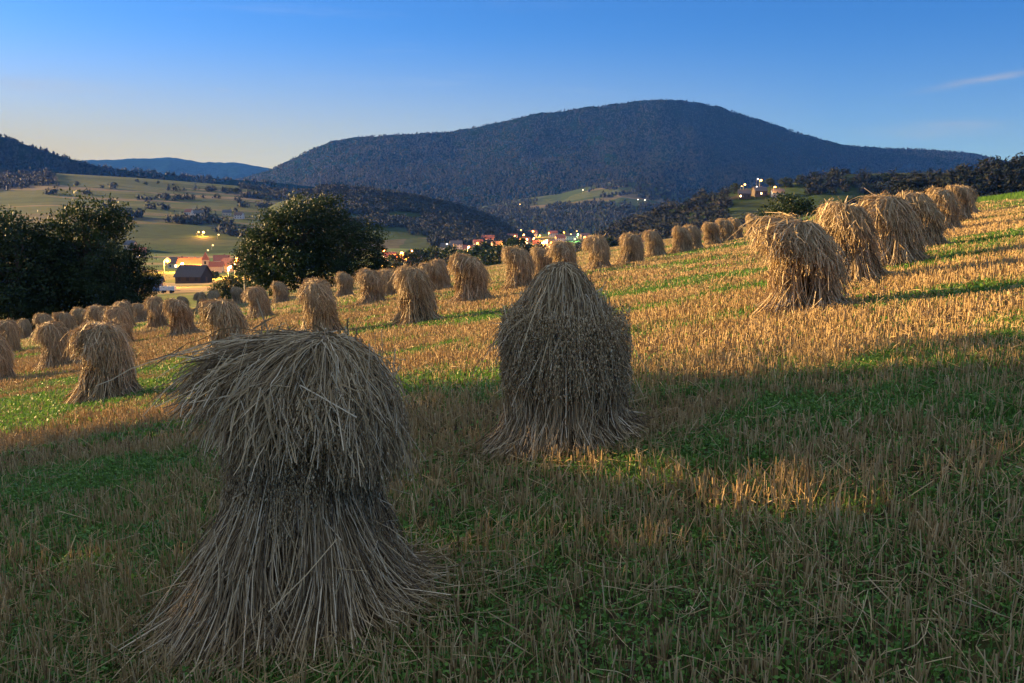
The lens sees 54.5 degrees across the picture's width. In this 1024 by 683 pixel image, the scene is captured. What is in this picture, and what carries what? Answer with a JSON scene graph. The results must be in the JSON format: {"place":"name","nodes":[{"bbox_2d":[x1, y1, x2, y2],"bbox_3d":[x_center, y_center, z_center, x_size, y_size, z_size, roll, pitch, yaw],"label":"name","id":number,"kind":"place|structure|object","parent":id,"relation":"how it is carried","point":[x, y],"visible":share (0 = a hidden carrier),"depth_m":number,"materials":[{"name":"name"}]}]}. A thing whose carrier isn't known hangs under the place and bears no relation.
{"place":"outdoors","nodes":[
{"label":"outdoors","id":0,"kind":"place"},
{"bbox_2d":[0,136,313,190],"bbox_3d":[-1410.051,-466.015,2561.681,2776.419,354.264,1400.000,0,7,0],"label":"wooded ridge","id":1,"kind":"structure","parent":0,"point":[22,154],"depth_m":2523.24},
{"bbox_2d":[0,134,275,184],"bbox_3d":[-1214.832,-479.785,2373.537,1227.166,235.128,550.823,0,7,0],"label":"ridge forest","id":2,"kind":"object","parent":1,"relation":"on","point":[74,164],"visible":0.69,"depth_m":2509.23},
{"bbox_2d":[83,157,268,179],"bbox_3d":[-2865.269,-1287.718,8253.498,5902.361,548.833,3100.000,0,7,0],"label":"distant ridge","id":3,"kind":"structure","parent":0,"point":[220,170],"depth_m":8685.26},
{"bbox_2d":[0,173,390,253],"bbox_3d":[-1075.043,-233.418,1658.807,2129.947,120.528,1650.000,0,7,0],"label":"farmland slope","id":4,"kind":"structure","parent":0,"point":[157,233],"depth_m":1421.23,"materials":[{"name":"plant"}]},
{"bbox_2d":[0,168,303,236],"bbox_3d":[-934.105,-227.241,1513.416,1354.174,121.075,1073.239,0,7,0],"label":"hedgerow wood","id":5,"kind":"object","parent":4,"relation":"on","point":[12,180],"visible":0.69,"depth_m":1613.09,"materials":[{"name":"plant"}]},
{"bbox_2d":[234,212,243,218],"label":"house","id":6,"kind":"structure","parent":4,"relation":"on","point":[238,215],"depth_m":1236.75,"materials":[{"name":"white glass"}]},
{"bbox_2d":[268,189,535,247],"bbox_3d":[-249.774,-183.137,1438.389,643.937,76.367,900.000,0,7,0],"label":"wooded spur","id":7,"kind":"structure","parent":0,"point":[402,238],"depth_m":1121.72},
{"bbox_2d":[299,182,535,246],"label":"spur forest","id":8,"kind":"object","parent":7,"relation":"on","point":[442,220],"visible":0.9,"depth_m":1334.74,"materials":[{"name":"plant"}]},
{"bbox_2d":[0,200,1023,682],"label":"stubble field","id":9,"kind":"structure","parent":0,"point":[620,644],"depth_m":5.32,"materials":[{"name":"plant"}]},
{"bbox_2d":[0,331,21,380],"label":"stook","id":10,"kind":"object","parent":9,"relation":"on","point":[7,365],"visible":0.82,"depth_m":32.63,"materials":[{"name":"plant"}]},
{"bbox_2d":[0,317,25,352],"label":"stook","id":11,"kind":"object","parent":9,"relation":"on","point":[10,328],"visible":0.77,"depth_m":49.12,"materials":[{"name":"plant"}]},
{"bbox_2d":[16,317,33,338],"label":"stook","id":12,"kind":"object","parent":9,"relation":"on","point":[24,326],"visible":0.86,"depth_m":74.64,"materials":[{"name":"plant"}]},
{"bbox_2d":[31,312,53,338],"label":"stook","id":13,"kind":"object","parent":9,"relation":"on","point":[39,318],"visible":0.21,"depth_m":60.52,"materials":[{"name":"plant"}]},
{"bbox_2d":[22,318,81,370],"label":"stook","id":14,"kind":"object","parent":9,"relation":"on","point":[48,336],"visible":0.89,"depth_m":35.50,"materials":[{"name":"plant"}]},
{"bbox_2d":[51,311,78,334],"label":"stook","id":15,"kind":"object","parent":9,"relation":"on","point":[68,319],"visible":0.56,"depth_m":61.63,"materials":[{"name":"plant"}]},
{"bbox_2d":[69,305,90,328],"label":"stook","id":16,"kind":"object","parent":9,"relation":"on","point":[76,314],"visible":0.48,"depth_m":65.50,"materials":[{"name":"plant"}]},
{"bbox_2d":[82,304,107,322],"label":"stook","id":17,"kind":"object","parent":9,"relation":"on","point":[92,312],"visible":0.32,"depth_m":52.26,"materials":[{"name":"plant"}]},
{"bbox_2d":[60,317,145,406],"bbox_3d":[-8.581,0.436,20.968,1.877,1.883,1.896,1,5,19],"label":"stook","id":18,"kind":"object","parent":9,"relation":"on","point":[103,347],"visible":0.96,"depth_m":20.63,"materials":[{"name":"plant"}]},
{"bbox_2d":[102,304,136,341],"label":"stook","id":19,"kind":"object","parent":9,"relation":"on","point":[119,313],"visible":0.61,"depth_m":44.84,"materials":[{"name":"plant"}]},
{"bbox_2d":[112,299,137,326],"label":"stook","id":20,"kind":"object","parent":9,"relation":"on","point":[128,305],"visible":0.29,"depth_m":60.73,"materials":[{"name":"plant"}]},
{"bbox_2d":[132,302,148,322],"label":"stook","id":21,"kind":"object","parent":9,"relation":"on","point":[140,315],"visible":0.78,"depth_m":70.94,"materials":[{"name":"plant"}]},
{"bbox_2d":[142,295,168,329],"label":"stook","id":22,"kind":"object","parent":9,"relation":"on","point":[156,319],"visible":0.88,"depth_m":53.32,"materials":[{"name":"plant"}]},
{"bbox_2d":[158,296,201,336],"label":"stook","id":23,"kind":"object","parent":9,"relation":"on","point":[181,317],"visible":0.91,"depth_m":43.52,"materials":[{"name":"plant"}]},
{"bbox_2d":[193,291,207,310],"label":"stook","id":24,"kind":"object","parent":9,"relation":"on","point":[197,296],"visible":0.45,"depth_m":83.71,"materials":[{"name":"plant"}]},
{"bbox_2d":[206,289,222,299],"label":"stook","id":25,"kind":"object","parent":9,"relation":"on","point":[214,294],"visible":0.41,"depth_m":83.68,"materials":[{"name":"plant"}]},
{"bbox_2d":[194,296,254,358],"bbox_3d":[-8.001,-0.329,27.768,1.735,1.894,1.971,-1,3,12],"label":"stook","id":26,"kind":"object","parent":9,"relation":"on","point":[217,314],"visible":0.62,"depth_m":27.39,"materials":[{"name":"plant"}]},
{"bbox_2d":[228,286,245,304],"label":"stook","id":27,"kind":"object","parent":9,"relation":"on","point":[236,292],"visible":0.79,"depth_m":83.45,"materials":[{"name":"plant"}]},
{"bbox_2d":[240,284,275,319],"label":"stook","id":28,"kind":"object","parent":9,"relation":"on","point":[253,293],"visible":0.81,"depth_m":49.19,"materials":[{"name":"plant"}]},
{"bbox_2d":[270,280,292,303],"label":"stook","id":29,"kind":"object","parent":9,"relation":"on","point":[280,292],"visible":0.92,"depth_m":68.28,"materials":[{"name":"plant"}]},
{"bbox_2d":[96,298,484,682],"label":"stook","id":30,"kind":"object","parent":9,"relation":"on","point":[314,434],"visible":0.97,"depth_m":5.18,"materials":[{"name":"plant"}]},
{"bbox_2d":[293,276,344,332],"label":"stook","id":31,"kind":"object","parent":9,"relation":"on","point":[316,300],"visible":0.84,"depth_m":29.89,"materials":[{"name":"plant"}]},
{"bbox_2d":[333,271,355,297],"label":"stook","id":32,"kind":"object","parent":9,"relation":"on","point":[345,282],"visible":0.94,"depth_m":61.85,"materials":[{"name":"plant"}]},
{"bbox_2d":[351,266,385,304],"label":"stook","id":33,"kind":"object","parent":9,"relation":"on","point":[370,282],"visible":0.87,"depth_m":46.28,"materials":[{"name":"plant"}]},
{"bbox_2d":[376,267,396,295],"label":"stook","id":34,"kind":"object","parent":9,"relation":"on","point":[387,283],"visible":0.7,"depth_m":52.67,"materials":[{"name":"plant"}]},
{"bbox_2d":[384,262,442,327],"bbox_3d":[-2.746,-1.309,28.732,1.810,1.976,1.814,-5,7,-16],"label":"stook","id":35,"kind":"object","parent":9,"relation":"on","point":[415,301],"visible":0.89,"depth_m":28.43,"materials":[{"name":"plant"}]},
{"bbox_2d":[414,261,436,289],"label":"stook","id":36,"kind":"object","parent":9,"relation":"on","point":[425,266],"visible":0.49,"depth_m":49.97,"materials":[{"name":"plant"}]},
{"bbox_2d":[427,257,452,290],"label":"stook","id":37,"kind":"object","parent":9,"relation":"on","point":[440,271],"visible":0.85,"depth_m":50.07,"materials":[{"name":"plant"}]},
{"bbox_2d":[441,251,493,305],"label":"stook","id":38,"kind":"object","parent":9,"relation":"on","point":[472,276],"visible":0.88,"depth_m":35.17,"materials":[{"name":"plant"}]},
{"bbox_2d":[0,198,1023,682],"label":"stubble","id":39,"kind":"object","parent":9,"relation":"on","point":[688,358],"visible":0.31,"depth_m":7.84,"materials":[{"name":"plant"}]},
{"bbox_2d":[0,199,1023,682],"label":"green undergrowth","id":40,"kind":"object","parent":9,"relation":"on","point":[146,465],"visible":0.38,"depth_m":6.92,"materials":[{"name":"plant"}]},
{"bbox_2d":[0,218,1023,682],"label":"loose straw","id":41,"kind":"object","parent":9,"relation":"on","point":[614,508],"visible":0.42,"depth_m":5.79,"materials":[{"name":"plant"}]},
{"bbox_2d":[497,245,538,291],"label":"stook","id":42,"kind":"object","parent":9,"relation":"on","point":[519,263],"visible":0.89,"depth_m":39.43,"materials":[{"name":"plant"}]},
{"bbox_2d":[529,246,552,275],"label":"stook","id":43,"kind":"object","parent":9,"relation":"on","point":[538,253],"visible":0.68,"depth_m":50.91,"materials":[{"name":"plant"}]},
{"bbox_2d":[542,240,580,265],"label":"stook","id":44,"kind":"object","parent":9,"relation":"on","point":[559,251],"visible":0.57,"depth_m":45.22,"materials":[{"name":"plant"}]},
{"bbox_2d":[471,261,655,465],"bbox_3d":[0.471,0.258,8.982,1.675,1.963,1.655,0,7,0],"label":"stook","id":45,"kind":"object","parent":9,"relation":"on","point":[565,367],"visible":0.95,"depth_m":8.57,"materials":[{"name":"plant"}]},
{"bbox_2d":[578,234,613,269],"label":"stook","id":46,"kind":"object","parent":9,"relation":"on","point":[597,247],"visible":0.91,"depth_m":48.00,"materials":[{"name":"plant"}]},
{"bbox_2d":[614,231,648,264],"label":"stook","id":47,"kind":"object","parent":9,"relation":"on","point":[632,246],"visible":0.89,"depth_m":49.55,"materials":[{"name":"plant"}]},
{"bbox_2d":[639,230,667,257],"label":"stook","id":48,"kind":"object","parent":9,"relation":"on","point":[655,243],"visible":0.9,"depth_m":56.75,"materials":[{"name":"plant"}]},
{"bbox_2d":[668,226,695,253],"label":"stook","id":49,"kind":"object","parent":9,"relation":"on","point":[682,238],"visible":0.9,"depth_m":58.92,"materials":[{"name":"plant"}]},
{"bbox_2d":[683,223,704,248],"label":"stook","id":50,"kind":"object","parent":9,"relation":"on","point":[693,230],"visible":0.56,"depth_m":61.22,"materials":[{"name":"plant"}]},
{"bbox_2d":[700,222,724,245],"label":"stook","id":51,"kind":"object","parent":9,"relation":"on","point":[711,232],"visible":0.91,"depth_m":66.33,"materials":[{"name":"plant"}]},
{"bbox_2d":[714,218,735,241],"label":"stook","id":52,"kind":"object","parent":9,"relation":"on","point":[726,227],"visible":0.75,"depth_m":69.16,"materials":[{"name":"plant"}]},
{"bbox_2d":[727,217,744,238],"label":"stook","id":53,"kind":"object","parent":9,"relation":"on","point":[736,224],"visible":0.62,"depth_m":72.36,"materials":[{"name":"plant"}]},
{"bbox_2d":[744,213,760,234],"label":"stook","id":54,"kind":"object","parent":9,"relation":"on","point":[750,216],"visible":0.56,"depth_m":79.67,"materials":[{"name":"plant"}]},
{"bbox_2d":[729,210,856,316],"bbox_3d":[4.776,-1.264,16.667,2.335,1.857,1.705,1,10,13],"label":"stook","id":55,"kind":"object","parent":9,"relation":"on","point":[807,267],"visible":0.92,"depth_m":16.36,"materials":[{"name":"plant"}]},
{"bbox_2d":[810,196,899,283],"bbox_3d":[6.812,-1.947,19.952,1.642,1.957,2.013,-10,9,-36],"label":"stook","id":56,"kind":"object","parent":9,"relation":"on","point":[851,228],"visible":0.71,"depth_m":19.56,"materials":[{"name":"plant"}]},
{"bbox_2d":[845,188,939,265],"bbox_3d":[8.572,-2.512,22.530,2.260,1.986,1.819,0,5,17],"label":"stook","id":57,"kind":"object","parent":9,"relation":"on","point":[897,223],"visible":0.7,"depth_m":22.21,"materials":[{"name":"plant"}]},
{"bbox_2d":[896,188,955,247],"bbox_3d":[10.969,-3.225,26.698,1.738,1.877,1.452,-6,8,7],"label":"stook","id":58,"kind":"object","parent":9,"relation":"on","point":[923,204],"visible":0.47,"depth_m":26.33,"materials":[{"name":"plant"}]},
{"bbox_2d":[922,185,964,230],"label":"stook","id":59,"kind":"object","parent":9,"relation":"on","point":[947,198],"visible":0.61,"depth_m":34.49,"materials":[{"name":"plant"}]},
{"bbox_2d":[943,184,979,221],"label":"stook","id":60,"kind":"object","parent":9,"relation":"on","point":[964,195],"visible":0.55,"depth_m":41.89,"materials":[{"name":"plant"}]},
{"bbox_2d":[955,183,981,212],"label":"stook","id":61,"kind":"object","parent":9,"relation":"on","point":[969,188],"visible":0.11,"depth_m":53.16,"materials":[{"name":"plant"}]},
{"bbox_2d":[0,0,1023,168],"label":"sky","id":62,"kind":"structure","parent":0,"point":[261,83],"materials":[{"name":"blue"}]},
{"bbox_2d":[3,195,1022,316],"bbox_3d":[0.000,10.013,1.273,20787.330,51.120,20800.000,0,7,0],"label":"valley ground","id":63,"kind":"structure","parent":0,"point":[188,290],"depth_m":467.24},
{"bbox_2d":[0,205,34,325],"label":"leafy tree","id":64,"kind":"object","parent":63,"relation":"on","point":[4,218],"visible":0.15,"depth_m":85.53,"materials":[{"name":"green plant"}]},
{"bbox_2d":[0,210,83,331],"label":"leafy tree","id":65,"kind":"object","parent":63,"relation":"on","point":[17,297],"visible":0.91,"depth_m":83.21,"materials":[{"name":"green plant"}]},
{"bbox_2d":[6,231,102,317],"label":"leafy tree","id":66,"kind":"object","parent":63,"relation":"on","point":[56,284],"depth_m":87.94,"materials":[{"name":"green plant"}]},
{"bbox_2d":[28,183,138,320],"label":"leafy tree","id":67,"kind":"object","parent":63,"relation":"on","point":[104,229],"visible":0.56,"depth_m":86.14,"materials":[{"name":"green plant"}]},
{"bbox_2d":[61,235,156,309],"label":"leafy tree","id":68,"kind":"object","parent":63,"relation":"on","point":[104,281],"visible":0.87,"depth_m":82.87,"materials":[{"name":"green plant"}]},
{"bbox_2d":[117,265,164,313],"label":"leafy tree","id":69,"kind":"object","parent":63,"relation":"on","point":[147,284],"visible":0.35,"depth_m":86.01,"materials":[{"name":"green plant"}]},
{"bbox_2d":[159,286,180,292],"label":"farm trailer","id":70,"kind":"object","parent":63,"relation":"on","point":[170,288],"visible":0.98,"depth_m":235.38,"materials":[{"name":"white paint"}]},
{"bbox_2d":[168,256,187,268],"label":"house","id":71,"kind":"structure","parent":63,"relation":"on","point":[172,263],"depth_m":556.40,"materials":[{"name":"grey glass"}]},
{"bbox_2d":[176,257,201,266],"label":"house","id":72,"kind":"structure","parent":63,"relation":"on","point":[191,261],"depth_m":516.62,"materials":[{"name":"brown"}]},
{"bbox_2d":[173,265,213,283],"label":"barn","id":73,"kind":"structure","parent":63,"relation":"on","point":[193,274],"depth_m":315.67,"materials":[{"name":"wood"}]},
{"bbox_2d":[201,252,224,272],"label":"chapel","id":74,"kind":"structure","parent":63,"relation":"on","point":[215,265],"depth_m":467.83,"materials":[{"name":"red tile"}]},
{"bbox_2d":[213,254,229,260],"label":"house","id":75,"kind":"structure","parent":63,"relation":"on","point":[218,257],"depth_m":596.56,"materials":[{"name":"brown"}]},
{"bbox_2d":[206,269,242,299],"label":"round bush","id":76,"kind":"object","parent":63,"relation":"on","point":[223,290],"visible":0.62,"depth_m":134.59,"materials":[{"name":"green plant"}]},
{"bbox_2d":[221,258,245,271],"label":"house","id":77,"kind":"structure","parent":63,"relation":"on","point":[226,260],"depth_m":476.65,"materials":[{"name":"red glass"}]},
{"bbox_2d":[226,203,304,295],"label":"leafy tree","id":78,"kind":"object","parent":63,"relation":"on","point":[248,259],"visible":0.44,"depth_m":107.52,"materials":[{"name":"green plant"}]},
{"bbox_2d":[242,188,353,286],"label":"leafy tree","id":79,"kind":"object","parent":63,"relation":"on","point":[312,219],"visible":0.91,"depth_m":105.51,"materials":[{"name":"green plant"}]},
{"bbox_2d":[299,210,393,282],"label":"leafy tree","id":80,"kind":"object","parent":63,"relation":"on","point":[346,259],"visible":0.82,"depth_m":106.15,"materials":[{"name":"green plant"}]},
{"bbox_2d":[363,231,395,270],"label":"fir tree","id":81,"kind":"object","parent":63,"relation":"on","point":[378,260],"visible":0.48,"depth_m":105.34,"materials":[{"name":"green plant"}]},
{"bbox_2d":[387,253,404,272],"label":"valley tree","id":82,"kind":"object","parent":63,"relation":"on","point":[393,259],"visible":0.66,"depth_m":427.78,"materials":[{"name":"green plant"}]},
{"bbox_2d":[396,250,422,267],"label":"valley tree","id":83,"kind":"object","parent":63,"relation":"on","point":[411,257],"visible":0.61,"depth_m":455.92,"materials":[{"name":"green plant"}]},
{"bbox_2d":[403,247,437,262],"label":"valley tree","id":84,"kind":"object","parent":63,"relation":"on","point":[425,254],"visible":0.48,"depth_m":475.75,"materials":[{"name":"green plant"}]},
{"bbox_2d":[422,245,447,260],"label":"valley tree","id":85,"kind":"object","parent":63,"relation":"on","point":[435,251],"visible":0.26,"depth_m":496.80,"materials":[{"name":"green plant"}]},
{"bbox_2d":[436,245,462,265],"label":"valley tree","id":86,"kind":"object","parent":63,"relation":"on","point":[448,249],"visible":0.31,"depth_m":476.91,"materials":[{"name":"green plant"}]},
{"bbox_2d":[449,240,462,248],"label":"house","id":87,"kind":"structure","parent":63,"relation":"on","point":[458,243],"depth_m":992.98,"materials":[{"name":"grey glass"}]},
{"bbox_2d":[444,248,483,263],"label":"valley tree","id":88,"kind":"object","parent":63,"relation":"on","point":[472,253],"visible":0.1,"depth_m":428.00,"materials":[{"name":"green plant"}]},
{"bbox_2d":[466,241,495,261],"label":"valley tree","id":89,"kind":"object","parent":63,"relation":"on","point":[480,246],"visible":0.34,"depth_m":496.37,"materials":[{"name":"green plant"}]},
{"bbox_2d":[473,244,504,265],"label":"valley tree","id":90,"kind":"object","parent":63,"relation":"on","point":[490,253],"visible":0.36,"depth_m":377.53,"materials":[{"name":"green plant"}]},
{"bbox_2d":[493,236,533,253],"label":"valley tree","id":91,"kind":"object","parent":63,"relation":"on","point":[518,242],"visible":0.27,"depth_m":407.20,"materials":[{"name":"green plant"}]},
{"bbox_2d":[566,233,576,239],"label":"house","id":92,"kind":"structure","parent":63,"relation":"on","point":[571,237],"depth_m":1388.47,"materials":[{"name":"grey glass"}]},
{"bbox_2d":[578,237,618,251],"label":"valley tree","id":93,"kind":"object","parent":63,"relation":"on","point":[612,241],"visible":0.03,"depth_m":516.35,"materials":[{"name":"green plant"}]},
{"bbox_2d":[753,191,817,219],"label":"leafy tree","id":94,"kind":"object","parent":63,"relation":"on","point":[788,205],"visible":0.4,"depth_m":132.53,"materials":[{"name":"green plant"}]},
{"bbox_2d":[797,191,1023,220],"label":"meadow grass","id":95,"kind":"structure","parent":63,"relation":"on","point":[997,197],"depth_m":68.72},
{"bbox_2d":[482,180,692,234],"bbox_3d":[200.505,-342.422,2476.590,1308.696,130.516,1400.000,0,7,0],"label":"foothill meadow","id":96,"kind":"structure","parent":0,"point":[577,196],"depth_m":2467.51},
{"bbox_2d":[471,177,693,233],"bbox_3d":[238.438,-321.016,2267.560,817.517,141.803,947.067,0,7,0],"label":"foothill wood","id":97,"kind":"object","parent":96,"relation":"on","point":[516,215],"visible":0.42,"depth_m":2202.17,"materials":[{"name":"plant"}]},
{"bbox_2d":[246,99,992,206],"bbox_3d":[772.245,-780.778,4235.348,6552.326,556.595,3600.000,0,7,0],"label":"forested mountain","id":98,"kind":"structure","parent":0,"point":[562,116],"depth_m":4080.02,"materials":[{"name":"plant"}]},
{"bbox_2d":[235,99,1008,206],"bbox_3d":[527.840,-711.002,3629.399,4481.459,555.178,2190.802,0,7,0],"label":"mountain forest","id":99,"kind":"object","parent":98,"relation":"on","point":[379,178],"visible":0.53,"depth_m":3778.47,"materials":[{"name":"plant"}]},
{"bbox_2d":[609,173,943,237],"bbox_3d":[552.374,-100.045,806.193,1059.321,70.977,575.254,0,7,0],"label":"hamlet hill","id":100,"kind":"structure","parent":0,"point":[745,206],"depth_m":743.68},
{"bbox_2d":[729,183,740,193],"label":"valley tree","id":101,"kind":"object","parent":100,"relation":"on","point":[734,189],"visible":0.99,"depth_m":779.21,"materials":[{"name":"green plant"}]},
{"bbox_2d":[737,188,750,199],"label":"house","id":102,"kind":"structure","parent":100,"relation":"on","point":[744,193],"depth_m":758.92,"materials":[{"name":"grey"}]},
{"bbox_2d":[751,186,767,196],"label":"house","id":103,"kind":"structure","parent":100,"relation":"on","point":[759,191],"depth_m":763.72,"materials":[{"name":"grey glass"}]},
{"bbox_2d":[567,166,957,251],"bbox_3d":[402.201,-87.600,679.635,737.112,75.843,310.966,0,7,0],"label":"trees","id":104,"kind":"object","parent":100,"relation":"on","point":[670,220],"visible":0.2,"depth_m":752.03,"materials":[{"name":"plant"}]},
{"bbox_2d":[762,178,776,186],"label":"valley tree","id":105,"kind":"object","parent":100,"relation":"on","point":[768,182],"visible":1,"depth_m":789.23,"materials":[{"name":"green plant"}]},
{"bbox_2d":[770,188,784,198],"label":"house","id":106,"kind":"structure","parent":100,"relation":"on","point":[773,192],"depth_m":754.72,"materials":[{"name":"beige glass"}]},
{"bbox_2d":[776,176,793,187],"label":"valley tree","id":107,"kind":"object","parent":100,"relation":"on","point":[785,181],"visible":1,"depth_m":778.75,"materials":[{"name":"green plant"}]},
{"bbox_2d":[931,177,1022,194],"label":"forest hill","id":108,"kind":"structure","parent":0,"point":[977,178],"depth_m":355.78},
{"bbox_2d":[854,152,1023,204],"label":"hilltop forest","id":109,"kind":"object","parent":108,"relation":"on","point":[1006,175],"visible":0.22,"depth_m":364.08,"materials":[{"name":"plant"}]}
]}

